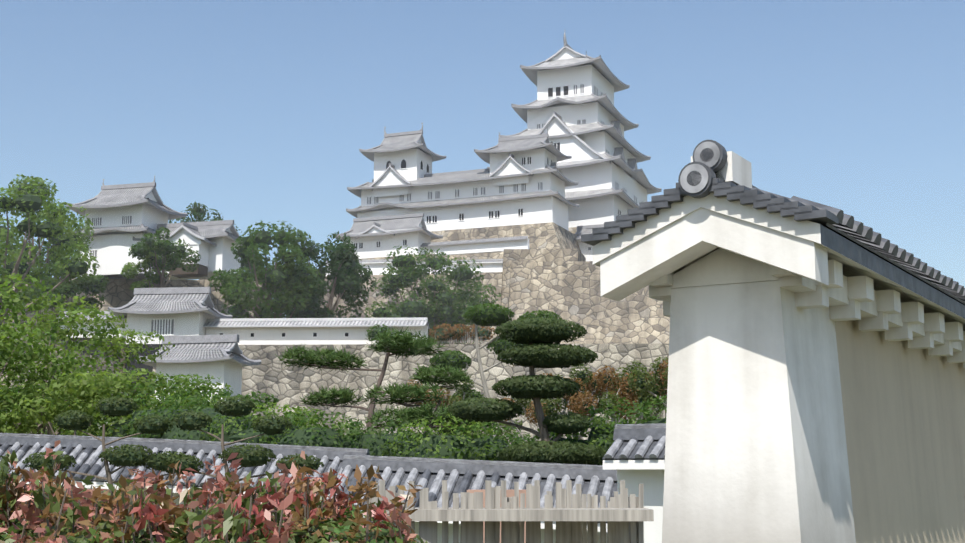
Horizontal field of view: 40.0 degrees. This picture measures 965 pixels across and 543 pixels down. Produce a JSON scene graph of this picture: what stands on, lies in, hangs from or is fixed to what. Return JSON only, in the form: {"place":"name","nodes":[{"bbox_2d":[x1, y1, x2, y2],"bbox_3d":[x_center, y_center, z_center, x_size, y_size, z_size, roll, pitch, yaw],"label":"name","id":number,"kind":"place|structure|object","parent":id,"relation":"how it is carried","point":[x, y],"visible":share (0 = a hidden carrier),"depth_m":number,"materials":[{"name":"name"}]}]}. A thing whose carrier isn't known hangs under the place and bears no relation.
{"place":"outdoors","nodes":[
{"label":"outdoors","id":0,"kind":"place"},
{"bbox_2d":[0,440,427,542],"bbox_3d":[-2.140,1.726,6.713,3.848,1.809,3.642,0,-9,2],"label":"photinia hedge","id":1,"kind":"object","parent":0,"point":[348,525],"depth_m":6.22,"materials":[{"name":"red plant"}]},
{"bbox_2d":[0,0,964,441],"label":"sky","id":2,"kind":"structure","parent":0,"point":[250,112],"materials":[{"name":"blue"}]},
{"bbox_2d":[581,140,964,542],"bbox_3d":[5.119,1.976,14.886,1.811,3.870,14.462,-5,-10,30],"label":"pier wall","id":3,"kind":"structure","parent":0,"point":[816,380],"depth_m":9.34,"materials":[{"name":"paint"}]},
{"label":"terrain","id":4,"kind":"structure","parent":0,"visible":0},
{"bbox_2d":[0,423,665,542],"bbox_3d":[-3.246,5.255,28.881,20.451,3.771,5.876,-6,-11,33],"label":"garden walls","id":5,"kind":"structure","parent":4,"relation":"on","point":[634,457],"depth_m":26.40,"materials":[{"name":"white paint"}]},
{"bbox_2d":[0,274,668,498],"bbox_3d":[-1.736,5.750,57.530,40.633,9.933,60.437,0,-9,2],"label":"shrubs","id":6,"kind":"object","parent":4,"relation":"on","point":[88,391],"depth_m":35.06,"materials":[{"name":"green plant"}]},
{"bbox_2d":[275,325,496,442],"bbox_3d":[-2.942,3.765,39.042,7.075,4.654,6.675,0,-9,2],"label":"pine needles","id":7,"kind":"object","parent":6,"relation":"attached to","point":[392,340],"visible":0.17,"depth_m":40.50,"materials":[{"name":"green plant"}]},
{"bbox_2d":[1,249,669,443],"bbox_3d":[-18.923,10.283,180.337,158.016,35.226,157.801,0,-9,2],"label":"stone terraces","id":8,"kind":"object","parent":4,"relation":"on","point":[250,374],"depth_m":166.37,"materials":[{"name":"brown stone"}]},
{"bbox_2d":[66,176,242,281],"bbox_3d":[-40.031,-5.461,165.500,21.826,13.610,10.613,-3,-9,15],"label":"castle turret","id":9,"kind":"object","parent":8,"relation":"on","point":[163,216],"depth_m":163.44,"materials":[{"name":"paint"}]},
{"bbox_2d":[11,287,481,410],"bbox_3d":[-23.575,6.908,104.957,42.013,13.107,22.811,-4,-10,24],"label":"gatehouse and walls","id":10,"kind":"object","parent":8,"relation":"on","point":[183,332],"depth_m":109.15,"materials":[{"name":"white paint"}]},
{"bbox_2d":[0,174,500,349],"bbox_3d":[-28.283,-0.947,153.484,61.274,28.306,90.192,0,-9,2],"label":"trees","id":11,"kind":"object","parent":8,"relation":"on","point":[78,282],"depth_m":144.72,"materials":[{"name":"green plant"}]},
{"bbox_2d":[335,29,661,260],"bbox_3d":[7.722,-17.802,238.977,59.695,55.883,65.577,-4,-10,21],"label":"castle","id":12,"kind":"structure","parent":8,"relation":"on","point":[575,210],"depth_m":226.64,"materials":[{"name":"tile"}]},
{"bbox_2d":[369,480,653,542],"bbox_3d":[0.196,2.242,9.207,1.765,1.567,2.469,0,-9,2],"label":"picket fence","id":13,"kind":"object","parent":4,"relation":"on","point":[496,514],"visible":0.92,"depth_m":8.35,"materials":[{"name":"grey wood"}]}
]}

